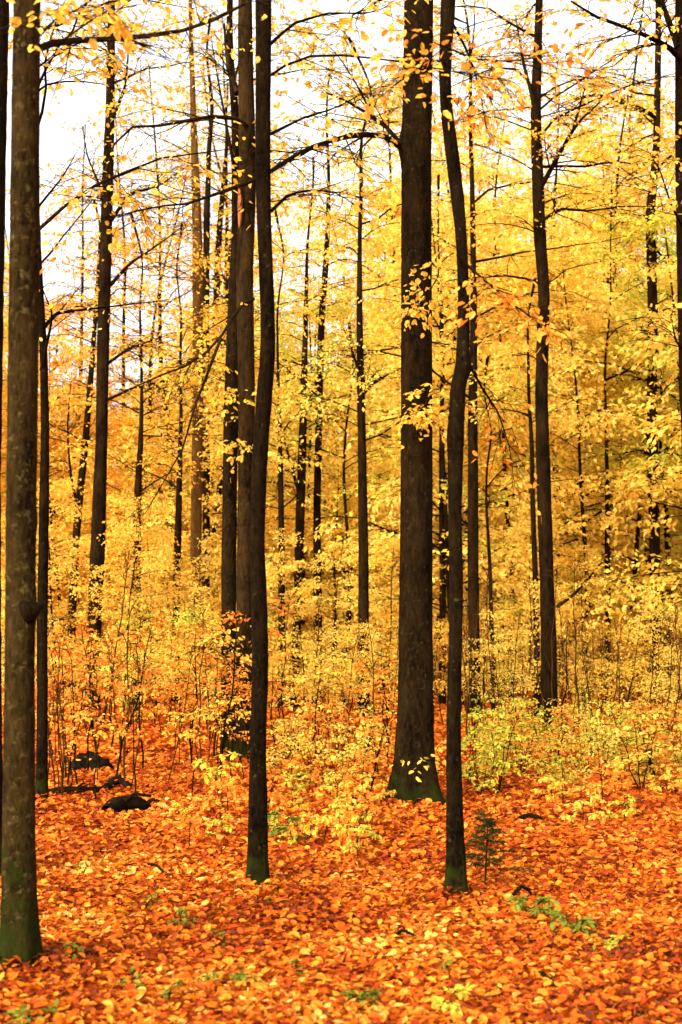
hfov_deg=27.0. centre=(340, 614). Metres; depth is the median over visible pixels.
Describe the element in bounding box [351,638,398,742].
beech sapling
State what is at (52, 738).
beech sapling
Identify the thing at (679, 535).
beech tree
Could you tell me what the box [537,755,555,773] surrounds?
beech shrub
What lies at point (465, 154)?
beech tree
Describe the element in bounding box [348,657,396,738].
beech sapling
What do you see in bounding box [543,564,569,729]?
bare stem
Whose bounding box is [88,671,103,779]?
bare stem
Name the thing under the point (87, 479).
beech tree
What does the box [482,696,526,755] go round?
beech shrub
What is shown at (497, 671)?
young beech
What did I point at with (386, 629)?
young beech
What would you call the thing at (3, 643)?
young beech
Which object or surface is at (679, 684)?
bare stem
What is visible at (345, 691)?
beech sapling
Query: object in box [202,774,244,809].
beech seedling
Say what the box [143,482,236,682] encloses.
beech tree
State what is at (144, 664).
bare stem
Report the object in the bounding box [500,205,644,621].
beech tree
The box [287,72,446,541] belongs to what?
beech tree
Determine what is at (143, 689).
beech sapling
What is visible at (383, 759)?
beech shrub
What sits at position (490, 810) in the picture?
beech seedling
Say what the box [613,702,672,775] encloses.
beech shrub
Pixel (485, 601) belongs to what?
bare stem
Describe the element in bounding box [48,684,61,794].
bare stem
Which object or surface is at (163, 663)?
beech sapling
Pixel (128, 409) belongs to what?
beech tree
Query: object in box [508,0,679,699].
beech tree
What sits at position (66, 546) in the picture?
beech tree
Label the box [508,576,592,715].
young beech
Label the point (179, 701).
beech sapling
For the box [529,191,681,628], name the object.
beech tree
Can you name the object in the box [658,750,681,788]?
beech shrub
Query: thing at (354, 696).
beech sapling
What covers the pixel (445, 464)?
beech tree
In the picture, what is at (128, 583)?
beech tree
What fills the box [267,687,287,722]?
beech sapling
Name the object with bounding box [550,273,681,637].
beech tree
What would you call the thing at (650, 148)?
beech tree
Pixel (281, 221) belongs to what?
beech tree
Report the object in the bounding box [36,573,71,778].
bare stem
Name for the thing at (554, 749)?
beech shrub
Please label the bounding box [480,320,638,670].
beech tree
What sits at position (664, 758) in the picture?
beech shrub
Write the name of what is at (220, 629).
beech sapling
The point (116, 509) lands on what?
beech tree
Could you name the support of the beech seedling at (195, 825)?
on the ground
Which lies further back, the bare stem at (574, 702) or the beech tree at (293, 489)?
the beech tree at (293, 489)
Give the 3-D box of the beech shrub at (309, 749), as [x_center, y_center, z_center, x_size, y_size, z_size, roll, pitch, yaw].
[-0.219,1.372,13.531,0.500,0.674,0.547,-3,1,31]
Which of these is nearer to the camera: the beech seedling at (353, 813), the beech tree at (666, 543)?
the beech seedling at (353, 813)
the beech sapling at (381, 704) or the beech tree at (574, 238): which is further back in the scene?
the beech tree at (574, 238)
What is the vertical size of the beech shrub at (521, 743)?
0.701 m
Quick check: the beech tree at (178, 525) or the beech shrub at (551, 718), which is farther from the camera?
the beech tree at (178, 525)
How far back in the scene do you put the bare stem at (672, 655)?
18.67 m
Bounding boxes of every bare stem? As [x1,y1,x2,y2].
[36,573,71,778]
[36,609,61,785]
[48,630,72,792]
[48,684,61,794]
[49,666,70,793]
[67,668,91,784]
[75,632,109,770]
[76,624,101,755]
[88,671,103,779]
[95,549,142,755]
[99,627,121,765]
[115,630,163,775]
[116,585,140,778]
[121,662,140,771]
[131,659,149,783]
[167,645,198,785]
[185,631,207,764]
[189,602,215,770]
[208,691,223,759]
[211,617,250,792]
[267,671,278,767]
[276,591,299,739]
[295,630,309,740]
[306,590,328,728]
[322,683,327,741]
[336,643,345,716]
[344,622,365,724]
[357,615,387,774]
[364,677,374,723]
[379,650,394,721]
[389,620,398,742]
[433,620,443,724]
[442,609,448,672]
[461,594,476,711]
[462,594,473,740]
[462,602,480,736]
[462,620,467,709]
[463,645,475,732]
[467,598,485,727]
[467,644,486,723]
[476,565,502,724]
[477,589,499,725]
[477,632,494,727]
[482,658,492,719]
[504,632,511,708]
[505,608,524,724]
[505,651,516,697]
[510,666,516,717]
[518,655,526,718]
[519,582,547,734]
[520,657,526,715]
[522,626,534,716]
[524,640,533,709]
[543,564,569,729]
[551,600,575,722]
[557,558,584,745]
[557,612,568,715]
[557,623,569,686]
[560,620,580,731]
[563,627,580,691]
[566,679,580,730]
[574,621,593,730]
[577,639,594,732]
[578,666,594,735]
[585,615,600,712]
[592,624,609,715]
[595,609,609,716]
[600,635,615,717]
[602,617,618,705]
[607,623,626,718]
[611,613,628,721]
[615,643,625,706]
[637,635,660,738]
[651,614,667,724]
[663,605,681,728]
[663,612,675,702]
[666,587,674,706]
[667,601,681,700]
[668,618,678,713]
[671,637,681,742]
[673,622,681,709]
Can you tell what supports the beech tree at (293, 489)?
on the ground
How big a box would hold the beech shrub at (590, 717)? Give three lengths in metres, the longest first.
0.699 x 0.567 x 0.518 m
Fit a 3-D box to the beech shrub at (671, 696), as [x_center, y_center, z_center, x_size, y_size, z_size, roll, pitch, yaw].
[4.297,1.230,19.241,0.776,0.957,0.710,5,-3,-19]
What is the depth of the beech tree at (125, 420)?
30.71 m
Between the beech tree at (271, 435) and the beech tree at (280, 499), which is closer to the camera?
the beech tree at (280, 499)
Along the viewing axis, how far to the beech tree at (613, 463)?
29.50 m
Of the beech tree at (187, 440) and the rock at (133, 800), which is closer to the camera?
the rock at (133, 800)
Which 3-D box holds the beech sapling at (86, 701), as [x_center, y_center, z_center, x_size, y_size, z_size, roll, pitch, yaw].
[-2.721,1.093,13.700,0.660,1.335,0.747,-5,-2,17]
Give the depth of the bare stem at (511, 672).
21.45 m
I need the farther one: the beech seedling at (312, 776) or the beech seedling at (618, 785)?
the beech seedling at (312, 776)
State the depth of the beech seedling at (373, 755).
13.92 m
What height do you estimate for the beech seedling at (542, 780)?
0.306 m
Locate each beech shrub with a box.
[266,696,322,760]
[266,713,330,780]
[266,735,296,767]
[266,736,294,783]
[276,724,308,753]
[278,716,306,750]
[288,723,342,782]
[290,696,343,757]
[292,737,324,781]
[310,700,347,750]
[314,734,364,785]
[315,702,369,755]
[319,708,360,753]
[324,712,387,782]
[326,723,355,758]
[327,704,396,769]
[339,712,396,790]
[353,716,385,755]
[445,709,498,779]
[461,737,506,794]
[462,695,500,737]
[462,713,543,792]
[462,753,488,779]
[463,712,505,752]
[466,736,494,764]
[474,733,504,760]
[477,732,511,768]
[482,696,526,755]
[484,706,560,776]
[491,722,525,767]
[496,711,522,744]
[497,716,550,773]
[508,699,540,728]
[513,698,564,741]
[517,722,545,758]
[521,710,553,741]
[528,744,580,784]
[535,706,561,741]
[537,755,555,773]
[538,708,585,766]
[545,736,564,755]
[546,695,580,733]
[546,710,589,748]
[548,754,577,785]
[553,717,602,768]
[559,719,620,770]
[563,685,602,727]
[565,701,617,750]
[569,702,612,741]
[573,721,632,778]
[580,719,635,765]
[590,693,681,790]
[590,710,611,740]
[596,723,631,756]
[598,701,641,738]
[602,702,636,746]
[607,713,638,751]
[611,706,638,741]
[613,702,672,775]
[615,709,658,745]
[626,670,681,731]
[628,730,655,761]
[629,711,675,772]
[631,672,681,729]
[635,745,668,770]
[654,701,681,758]
[657,757,677,788]
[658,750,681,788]
[661,733,681,763]
[668,716,681,783]
[668,762,681,793]
[669,729,681,761]
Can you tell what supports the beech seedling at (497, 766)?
on the ground
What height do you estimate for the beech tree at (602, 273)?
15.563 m
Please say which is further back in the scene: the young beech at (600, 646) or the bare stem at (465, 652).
the young beech at (600, 646)
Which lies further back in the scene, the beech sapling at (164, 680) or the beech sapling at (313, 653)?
the beech sapling at (313, 653)
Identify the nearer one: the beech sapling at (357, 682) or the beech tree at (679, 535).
the beech sapling at (357, 682)
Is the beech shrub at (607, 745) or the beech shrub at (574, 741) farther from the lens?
the beech shrub at (607, 745)
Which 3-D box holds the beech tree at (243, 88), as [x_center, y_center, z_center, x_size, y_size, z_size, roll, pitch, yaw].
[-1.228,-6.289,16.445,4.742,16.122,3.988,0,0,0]
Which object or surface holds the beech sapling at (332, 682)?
on the ground
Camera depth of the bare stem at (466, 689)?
17.98 m
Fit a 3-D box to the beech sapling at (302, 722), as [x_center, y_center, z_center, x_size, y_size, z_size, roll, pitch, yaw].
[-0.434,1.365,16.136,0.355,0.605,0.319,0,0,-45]
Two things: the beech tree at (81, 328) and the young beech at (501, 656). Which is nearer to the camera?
the young beech at (501, 656)
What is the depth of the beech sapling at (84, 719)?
17.95 m
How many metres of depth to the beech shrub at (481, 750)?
14.66 m
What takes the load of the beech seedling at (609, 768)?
on the ground
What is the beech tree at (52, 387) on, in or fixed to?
on the ground
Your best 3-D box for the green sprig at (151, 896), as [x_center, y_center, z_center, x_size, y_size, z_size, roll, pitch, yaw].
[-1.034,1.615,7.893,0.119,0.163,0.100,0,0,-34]
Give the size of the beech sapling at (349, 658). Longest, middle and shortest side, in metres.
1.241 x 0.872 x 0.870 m
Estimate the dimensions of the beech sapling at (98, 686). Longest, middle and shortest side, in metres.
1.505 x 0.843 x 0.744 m
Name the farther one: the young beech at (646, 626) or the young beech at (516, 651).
the young beech at (516, 651)
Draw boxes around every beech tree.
[0,0,9,875]
[0,0,306,978]
[0,262,39,531]
[0,266,77,576]
[0,399,92,630]
[0,479,5,639]
[1,250,38,462]
[1,306,89,665]
[1,325,164,684]
[1,338,71,608]
[1,375,109,670]
[1,427,115,682]
[1,446,70,675]
[1,473,120,699]
[1,515,63,673]
[2,199,192,690]
[3,232,52,590]
[4,0,254,802]
[4,182,93,434]
[5,125,174,668]
[9,0,237,711]
[36,485,90,674]
[37,288,94,563]
[37,381,170,634]
[38,213,237,704]
[39,97,189,526]
[39,450,113,644]
[48,485,164,660]
[49,462,168,685]
[56,412,220,628]
[60,415,112,627]
[63,154,226,658]
[63,489,198,710]
[64,0,561,889]
[66,0,383,758]
[66,56,277,681]
[68,402,147,552]
[75,222,257,702]
[77,410,171,652]
[81,365,219,625]
[81,495,189,654]
[92,325,217,625]
[93,0,277,700]
[103,524,199,707]
[105,288,337,695]
[117,398,182,650]
[119,523,217,701]
[121,479,215,659]
[124,17,351,555]
[125,63,325,420]
[125,494,190,644]
[128,51,332,684]
[138,0,323,752]
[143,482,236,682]
[144,448,221,625]
[145,14,259,656]
[156,393,190,613]
[164,310,372,624]
[168,531,236,699]
[169,278,399,671]
[169,403,330,648]
[170,469,272,652]
[175,204,354,706]
[178,162,348,585]
[180,485,270,665]
[182,82,286,649]
[188,227,313,549]
[199,57,398,702]
[217,157,400,707]
[217,345,314,618]
[220,500,306,670]
[221,317,400,705]
[222,0,476,805]
[265,287,382,678]
[265,477,326,640]
[265,528,333,710]
[268,319,399,660]
[268,366,357,570]
[269,224,570,691]
[270,424,399,693]
[270,452,370,650]
[271,32,512,715]
[273,507,354,651]
[276,348,400,677]
[284,198,390,650]
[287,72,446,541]
[289,458,393,668]
[290,535,381,707]
[299,190,608,705]
[305,0,627,718]
[310,446,438,688]
[314,186,433,615]
[323,302,515,624]
[328,169,482,657]
[331,443,400,660]
[337,192,436,437]
[338,529,443,710]
[349,271,574,684]
[352,191,651,699]
[352,386,492,619]
[353,0,620,902]
[355,174,551,703]
[362,246,444,558]
[367,18,544,651]
[370,305,565,629]
[380,127,559,684]
[431,0,674,727]
[432,213,681,686]
[432,278,607,716]
[433,106,578,641]
[433,140,550,653]
[433,344,575,711]
[435,229,681,702]
[435,323,642,675]
[462,522,554,704]
[463,461,521,633]
[464,76,636,675]
[479,492,598,696]
[480,146,602,473]
[480,191,529,640]
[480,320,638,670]
[486,163,602,630]
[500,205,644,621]
[503,229,681,694]
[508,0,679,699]
[521,0,681,445]
[522,0,675,659]
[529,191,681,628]
[530,70,676,663]
[535,182,681,703]
[550,256,681,683]
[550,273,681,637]
[552,113,675,660]
[553,540,635,705]
[556,180,634,649]
[558,172,673,663]
[558,494,649,680]
[562,321,681,665]
[568,84,677,665]
[568,154,662,643]
[572,170,681,655]
[586,457,681,671]
[588,314,679,691]
[599,328,681,620]
[606,98,681,641]
[612,355,681,623]
[625,235,678,652]
[630,331,681,628]
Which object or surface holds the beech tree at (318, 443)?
on the ground
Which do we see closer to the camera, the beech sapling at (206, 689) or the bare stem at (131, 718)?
the bare stem at (131, 718)
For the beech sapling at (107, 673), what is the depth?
17.32 m
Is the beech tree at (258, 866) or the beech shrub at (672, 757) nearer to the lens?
the beech tree at (258, 866)
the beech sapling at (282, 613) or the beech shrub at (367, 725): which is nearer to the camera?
the beech shrub at (367, 725)
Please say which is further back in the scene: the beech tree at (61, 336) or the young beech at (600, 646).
the beech tree at (61, 336)
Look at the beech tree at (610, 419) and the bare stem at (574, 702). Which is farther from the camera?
the beech tree at (610, 419)
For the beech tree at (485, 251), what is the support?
on the ground
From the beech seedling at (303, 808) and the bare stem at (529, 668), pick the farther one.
the bare stem at (529, 668)
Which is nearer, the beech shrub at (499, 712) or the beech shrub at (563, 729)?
the beech shrub at (499, 712)
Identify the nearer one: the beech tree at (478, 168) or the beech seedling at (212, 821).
the beech seedling at (212, 821)
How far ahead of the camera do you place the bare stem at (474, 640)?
20.40 m
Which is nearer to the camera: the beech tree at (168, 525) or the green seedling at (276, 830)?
the green seedling at (276, 830)
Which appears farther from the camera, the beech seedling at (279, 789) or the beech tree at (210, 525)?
the beech tree at (210, 525)
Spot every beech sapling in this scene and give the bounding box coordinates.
[35,620,104,777]
[35,629,116,784]
[35,657,91,781]
[35,673,95,755]
[35,701,79,775]
[48,651,93,722]
[48,662,81,730]
[48,732,87,785]
[52,657,123,733]
[57,640,125,729]
[60,710,126,799]
[65,626,125,723]
[68,634,120,737]
[70,699,90,725]
[75,626,143,746]
[84,630,137,722]
[91,612,177,768]
[92,641,158,740]
[95,619,140,714]
[99,664,168,791]
[103,660,146,709]
[109,654,151,714]
[113,622,182,724]
[117,664,164,734]
[134,710,153,737]
[135,611,201,727]
[139,670,184,731]
[141,688,163,731]
[144,663,179,726]
[145,634,207,722]
[146,662,194,749]
[159,634,242,756]
[161,690,198,764]
[162,706,235,793]
[165,653,216,742]
[166,647,251,765]
[168,619,219,740]
[173,696,210,755]
[175,624,282,761]
[182,692,250,785]
[187,678,209,708]
[188,666,219,725]
[188,666,275,770]
[189,610,275,695]
[189,647,220,725]
[191,674,235,751]
[209,673,269,776]
[209,684,284,762]
[211,597,302,757]
[211,684,250,778]
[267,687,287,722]
[268,645,321,747]
[268,652,329,740]
[279,675,319,733]
[284,642,354,762]
[291,709,311,736]
[292,680,330,734]
[299,649,343,717]
[299,669,351,735]
[319,653,382,736]
[322,662,370,727]
[330,681,365,702]
[334,680,370,733]
[334,680,384,730]
[345,655,398,726]
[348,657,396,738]
[348,658,398,765]
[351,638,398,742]
[369,693,390,722]
[375,685,397,717]
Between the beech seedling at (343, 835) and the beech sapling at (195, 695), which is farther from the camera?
the beech sapling at (195, 695)
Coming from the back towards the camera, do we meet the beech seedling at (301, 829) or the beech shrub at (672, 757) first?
the beech shrub at (672, 757)
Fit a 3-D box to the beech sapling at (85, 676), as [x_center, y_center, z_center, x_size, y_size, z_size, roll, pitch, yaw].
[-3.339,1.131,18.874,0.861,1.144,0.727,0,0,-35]
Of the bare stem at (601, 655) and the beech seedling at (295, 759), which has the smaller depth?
the beech seedling at (295, 759)
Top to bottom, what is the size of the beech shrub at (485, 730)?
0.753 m
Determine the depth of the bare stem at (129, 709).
14.02 m
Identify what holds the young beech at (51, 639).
on the ground
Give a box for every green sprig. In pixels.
[61,942,85,966]
[73,861,85,873]
[116,966,146,990]
[143,892,162,910]
[160,978,182,1006]
[167,908,190,929]
[175,907,195,923]
[198,972,220,987]
[214,931,229,945]
[284,958,303,976]
[438,941,452,954]
[438,958,460,979]
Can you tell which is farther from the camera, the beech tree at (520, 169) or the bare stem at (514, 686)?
the beech tree at (520, 169)
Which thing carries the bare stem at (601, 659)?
on the ground
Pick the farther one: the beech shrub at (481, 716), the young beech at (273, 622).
the young beech at (273, 622)
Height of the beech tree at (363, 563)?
11.145 m
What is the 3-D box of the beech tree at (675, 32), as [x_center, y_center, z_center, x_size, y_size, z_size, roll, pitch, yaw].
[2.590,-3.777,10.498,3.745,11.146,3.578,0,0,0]
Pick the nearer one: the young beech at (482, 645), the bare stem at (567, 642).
the bare stem at (567, 642)
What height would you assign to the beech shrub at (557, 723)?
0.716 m
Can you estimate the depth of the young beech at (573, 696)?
24.05 m
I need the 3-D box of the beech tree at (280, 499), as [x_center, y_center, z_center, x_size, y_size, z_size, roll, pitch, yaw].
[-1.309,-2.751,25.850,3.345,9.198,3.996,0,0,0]
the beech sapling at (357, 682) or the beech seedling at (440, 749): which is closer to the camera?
the beech seedling at (440, 749)
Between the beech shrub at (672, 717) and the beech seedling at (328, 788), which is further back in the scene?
the beech shrub at (672, 717)
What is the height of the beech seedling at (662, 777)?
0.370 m
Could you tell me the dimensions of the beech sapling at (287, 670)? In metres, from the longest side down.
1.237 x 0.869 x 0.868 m
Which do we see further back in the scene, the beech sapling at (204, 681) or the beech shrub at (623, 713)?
the beech shrub at (623, 713)
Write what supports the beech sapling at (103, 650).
on the ground
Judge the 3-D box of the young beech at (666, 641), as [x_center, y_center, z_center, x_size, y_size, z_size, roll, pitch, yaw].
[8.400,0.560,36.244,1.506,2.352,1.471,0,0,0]
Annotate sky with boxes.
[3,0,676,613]
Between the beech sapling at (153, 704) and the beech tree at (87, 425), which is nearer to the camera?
the beech sapling at (153, 704)
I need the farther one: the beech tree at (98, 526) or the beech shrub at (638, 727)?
the beech tree at (98, 526)
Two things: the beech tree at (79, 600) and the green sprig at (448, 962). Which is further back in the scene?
the beech tree at (79, 600)
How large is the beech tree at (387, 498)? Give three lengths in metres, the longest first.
9.716 x 5.555 x 5.454 m
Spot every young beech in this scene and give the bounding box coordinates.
[1,580,56,686]
[1,587,83,683]
[1,589,77,727]
[1,617,36,700]
[48,629,67,672]
[58,647,93,716]
[73,610,145,707]
[93,605,174,721]
[124,571,220,712]
[140,635,183,704]
[161,603,220,729]
[180,643,220,695]
[190,595,220,703]
[211,612,283,704]
[268,608,334,710]
[268,636,290,691]
[269,615,309,685]
[283,628,355,728]
[290,634,331,675]
[310,625,342,665]
[327,647,357,706]
[332,621,381,716]
[338,589,398,701]
[374,605,436,707]
[397,619,468,723]
[397,636,447,696]
[433,615,486,704]
[446,601,545,733]
[461,641,498,714]
[462,618,486,683]
[464,622,516,674]
[480,593,540,709]
[480,632,512,685]
[496,619,533,682]
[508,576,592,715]
[518,605,572,692]
[540,607,603,703]
[563,594,611,669]
[563,636,616,713]
[568,594,648,697]
[573,597,681,722]
[588,614,626,671]
[596,576,681,716]
[608,615,655,706]
[616,632,648,679]
[621,602,675,672]
[636,613,681,713]
[639,587,681,690]
[643,600,680,674]
[667,615,681,684]
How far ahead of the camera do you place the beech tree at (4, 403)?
31.59 m
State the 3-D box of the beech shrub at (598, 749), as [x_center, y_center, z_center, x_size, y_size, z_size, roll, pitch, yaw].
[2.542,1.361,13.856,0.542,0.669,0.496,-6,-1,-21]
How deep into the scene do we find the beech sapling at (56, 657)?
20.25 m
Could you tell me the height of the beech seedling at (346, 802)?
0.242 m
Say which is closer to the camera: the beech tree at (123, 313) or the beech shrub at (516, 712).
the beech shrub at (516, 712)
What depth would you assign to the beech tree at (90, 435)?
34.18 m
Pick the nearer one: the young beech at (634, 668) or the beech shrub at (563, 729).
the beech shrub at (563, 729)
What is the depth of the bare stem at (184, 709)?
13.93 m
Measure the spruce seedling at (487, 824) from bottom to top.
0.527 m
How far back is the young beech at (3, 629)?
28.46 m
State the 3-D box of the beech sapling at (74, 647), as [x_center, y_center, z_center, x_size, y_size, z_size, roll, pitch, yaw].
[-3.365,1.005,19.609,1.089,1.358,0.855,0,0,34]
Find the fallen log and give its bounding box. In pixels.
[48,782,110,794]
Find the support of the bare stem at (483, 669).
on the ground
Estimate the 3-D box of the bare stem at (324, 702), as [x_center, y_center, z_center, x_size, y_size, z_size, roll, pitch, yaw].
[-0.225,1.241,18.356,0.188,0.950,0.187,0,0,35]
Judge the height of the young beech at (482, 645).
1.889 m
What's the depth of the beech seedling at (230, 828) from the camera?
10.28 m
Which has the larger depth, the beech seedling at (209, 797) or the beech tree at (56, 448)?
the beech tree at (56, 448)
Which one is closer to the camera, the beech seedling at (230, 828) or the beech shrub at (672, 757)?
the beech seedling at (230, 828)
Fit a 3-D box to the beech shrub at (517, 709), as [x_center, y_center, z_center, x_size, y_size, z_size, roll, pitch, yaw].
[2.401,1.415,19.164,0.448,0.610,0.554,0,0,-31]
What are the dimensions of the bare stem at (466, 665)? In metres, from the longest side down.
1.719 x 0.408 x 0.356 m
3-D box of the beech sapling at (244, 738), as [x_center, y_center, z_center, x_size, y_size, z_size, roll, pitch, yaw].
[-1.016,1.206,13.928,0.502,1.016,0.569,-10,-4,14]
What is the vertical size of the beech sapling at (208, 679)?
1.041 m
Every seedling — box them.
[3,998,60,1023]
[162,810,207,849]
[167,800,190,817]
[176,784,186,793]
[190,794,213,807]
[193,751,244,798]
[199,794,223,812]
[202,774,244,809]
[203,773,237,806]
[204,814,233,836]
[207,813,231,829]
[228,969,258,986]
[243,774,286,812]
[268,806,306,839]
[268,810,279,824]
[273,756,302,781]
[275,829,298,844]
[279,778,310,802]
[280,796,302,810]
[283,769,301,779]
[285,765,309,780]
[286,822,313,845]
[288,770,314,787]
[290,759,322,790]
[291,802,308,813]
[298,814,317,833]
[303,804,348,839]
[316,779,354,803]
[317,775,342,793]
[322,802,349,825]
[324,812,360,836]
[328,795,350,812]
[333,769,377,804]
[334,761,361,783]
[335,813,381,852]
[338,819,358,840]
[342,774,382,804]
[342,988,384,1009]
[343,772,373,800]
[344,829,370,857]
[346,790,392,829]
[348,802,374,821]
[349,831,373,849]
[353,752,377,772]
[369,781,396,801]
[427,982,476,1017]
[435,745,445,766]
[465,808,532,883]
[486,758,509,773]
[488,796,504,816]
[506,894,563,915]
[533,775,561,795]
[546,778,575,803]
[549,911,599,935]
[558,791,605,821]
[577,750,608,775]
[586,766,616,798]
[586,795,606,809]
[587,935,623,955]
[594,763,622,778]
[605,794,635,820]
[610,769,630,791]
[633,767,656,786]
[647,763,681,792]
[678,772,681,791]
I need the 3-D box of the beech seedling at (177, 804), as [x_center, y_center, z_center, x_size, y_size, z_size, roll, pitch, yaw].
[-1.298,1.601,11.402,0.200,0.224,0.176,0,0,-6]
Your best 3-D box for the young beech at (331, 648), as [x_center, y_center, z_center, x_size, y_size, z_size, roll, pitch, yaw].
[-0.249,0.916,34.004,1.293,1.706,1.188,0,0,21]
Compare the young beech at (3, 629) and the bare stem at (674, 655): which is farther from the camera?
the young beech at (3, 629)
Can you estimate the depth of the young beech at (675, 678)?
19.56 m
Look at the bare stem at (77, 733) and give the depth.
13.82 m
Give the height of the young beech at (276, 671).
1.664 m
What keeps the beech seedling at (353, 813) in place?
on the ground
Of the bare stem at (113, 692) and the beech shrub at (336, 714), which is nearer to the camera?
the bare stem at (113, 692)
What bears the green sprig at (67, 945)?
on the ground
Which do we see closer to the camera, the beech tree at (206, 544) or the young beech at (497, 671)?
the young beech at (497, 671)
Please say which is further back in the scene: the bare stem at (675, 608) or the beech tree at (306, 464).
the beech tree at (306, 464)
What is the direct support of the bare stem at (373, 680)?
on the ground
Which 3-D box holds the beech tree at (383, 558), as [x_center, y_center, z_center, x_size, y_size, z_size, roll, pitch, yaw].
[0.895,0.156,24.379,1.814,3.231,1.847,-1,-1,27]
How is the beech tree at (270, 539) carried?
on the ground
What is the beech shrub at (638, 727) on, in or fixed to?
on the ground
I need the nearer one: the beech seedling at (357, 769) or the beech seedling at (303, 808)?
the beech seedling at (303, 808)
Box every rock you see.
[67,751,113,773]
[101,792,159,813]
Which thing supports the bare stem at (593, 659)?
on the ground
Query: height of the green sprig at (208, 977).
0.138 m
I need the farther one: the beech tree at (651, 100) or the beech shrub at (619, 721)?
the beech tree at (651, 100)
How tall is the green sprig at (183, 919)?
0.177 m
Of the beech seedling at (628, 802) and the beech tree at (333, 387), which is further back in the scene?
the beech tree at (333, 387)
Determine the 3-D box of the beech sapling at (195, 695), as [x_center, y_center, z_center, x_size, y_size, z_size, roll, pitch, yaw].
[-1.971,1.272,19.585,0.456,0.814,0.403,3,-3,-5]
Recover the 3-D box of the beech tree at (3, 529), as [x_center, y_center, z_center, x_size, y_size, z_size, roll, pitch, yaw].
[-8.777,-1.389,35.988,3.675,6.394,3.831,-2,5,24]
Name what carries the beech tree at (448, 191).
on the ground
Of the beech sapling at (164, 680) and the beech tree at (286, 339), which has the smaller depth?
the beech sapling at (164, 680)
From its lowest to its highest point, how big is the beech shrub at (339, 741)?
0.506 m
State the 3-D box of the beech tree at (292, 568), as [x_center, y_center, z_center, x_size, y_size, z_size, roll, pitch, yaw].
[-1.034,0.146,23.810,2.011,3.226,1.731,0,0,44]
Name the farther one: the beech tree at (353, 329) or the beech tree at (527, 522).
the beech tree at (353, 329)
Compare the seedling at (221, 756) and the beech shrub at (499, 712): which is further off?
the beech shrub at (499, 712)
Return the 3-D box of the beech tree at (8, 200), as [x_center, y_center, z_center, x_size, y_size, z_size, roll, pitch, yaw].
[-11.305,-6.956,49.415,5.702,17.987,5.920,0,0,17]
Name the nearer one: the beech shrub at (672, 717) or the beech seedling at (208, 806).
the beech seedling at (208, 806)
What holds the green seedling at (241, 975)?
on the ground
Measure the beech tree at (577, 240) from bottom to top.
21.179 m
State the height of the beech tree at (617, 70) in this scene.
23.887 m
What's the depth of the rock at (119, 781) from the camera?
13.56 m
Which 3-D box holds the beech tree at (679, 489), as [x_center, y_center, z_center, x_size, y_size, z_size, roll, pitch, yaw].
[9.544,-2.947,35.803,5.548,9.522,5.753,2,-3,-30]
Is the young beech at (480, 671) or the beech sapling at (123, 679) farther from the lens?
the young beech at (480, 671)
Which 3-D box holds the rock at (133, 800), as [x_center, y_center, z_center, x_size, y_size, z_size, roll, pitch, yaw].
[-1.798,1.570,11.800,0.267,0.184,0.556,0,0,43]
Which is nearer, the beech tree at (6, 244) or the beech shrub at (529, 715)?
the beech shrub at (529, 715)
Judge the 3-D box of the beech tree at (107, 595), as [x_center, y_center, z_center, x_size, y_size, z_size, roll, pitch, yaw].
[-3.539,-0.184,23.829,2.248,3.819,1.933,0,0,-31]
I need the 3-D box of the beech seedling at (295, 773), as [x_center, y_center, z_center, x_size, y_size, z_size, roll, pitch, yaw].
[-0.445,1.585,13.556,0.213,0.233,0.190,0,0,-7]
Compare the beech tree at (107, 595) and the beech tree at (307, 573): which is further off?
the beech tree at (307, 573)
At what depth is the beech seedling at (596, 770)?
12.10 m
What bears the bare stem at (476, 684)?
on the ground
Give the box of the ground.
[0,617,681,1023]
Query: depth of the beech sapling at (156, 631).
20.55 m
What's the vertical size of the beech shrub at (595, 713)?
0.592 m
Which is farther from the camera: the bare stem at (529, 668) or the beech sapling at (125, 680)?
the bare stem at (529, 668)
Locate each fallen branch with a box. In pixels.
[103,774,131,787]
[141,862,166,874]
[390,929,418,938]
[511,884,533,902]
[514,813,542,820]
[538,971,554,983]
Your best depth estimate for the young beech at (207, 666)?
28.11 m
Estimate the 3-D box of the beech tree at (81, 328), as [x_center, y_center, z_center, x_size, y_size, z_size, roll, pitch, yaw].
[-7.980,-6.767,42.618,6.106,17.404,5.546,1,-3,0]
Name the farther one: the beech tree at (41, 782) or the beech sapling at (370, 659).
the beech sapling at (370, 659)
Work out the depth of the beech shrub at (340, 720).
15.68 m
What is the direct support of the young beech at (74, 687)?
on the ground
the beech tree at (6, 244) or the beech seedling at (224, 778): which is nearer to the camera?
the beech seedling at (224, 778)
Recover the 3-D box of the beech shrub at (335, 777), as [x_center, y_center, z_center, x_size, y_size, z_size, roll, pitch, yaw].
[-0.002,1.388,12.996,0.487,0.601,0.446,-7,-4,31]
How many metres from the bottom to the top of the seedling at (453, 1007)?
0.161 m
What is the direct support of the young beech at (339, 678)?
on the ground
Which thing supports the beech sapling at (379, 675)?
on the ground
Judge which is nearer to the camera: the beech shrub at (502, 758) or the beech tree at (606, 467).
the beech shrub at (502, 758)
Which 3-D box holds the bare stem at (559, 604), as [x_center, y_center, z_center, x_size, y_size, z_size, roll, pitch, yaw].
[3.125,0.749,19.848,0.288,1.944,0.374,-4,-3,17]
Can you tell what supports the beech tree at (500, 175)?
on the ground
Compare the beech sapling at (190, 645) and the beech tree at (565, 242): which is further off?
the beech tree at (565, 242)
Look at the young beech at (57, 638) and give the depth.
30.47 m

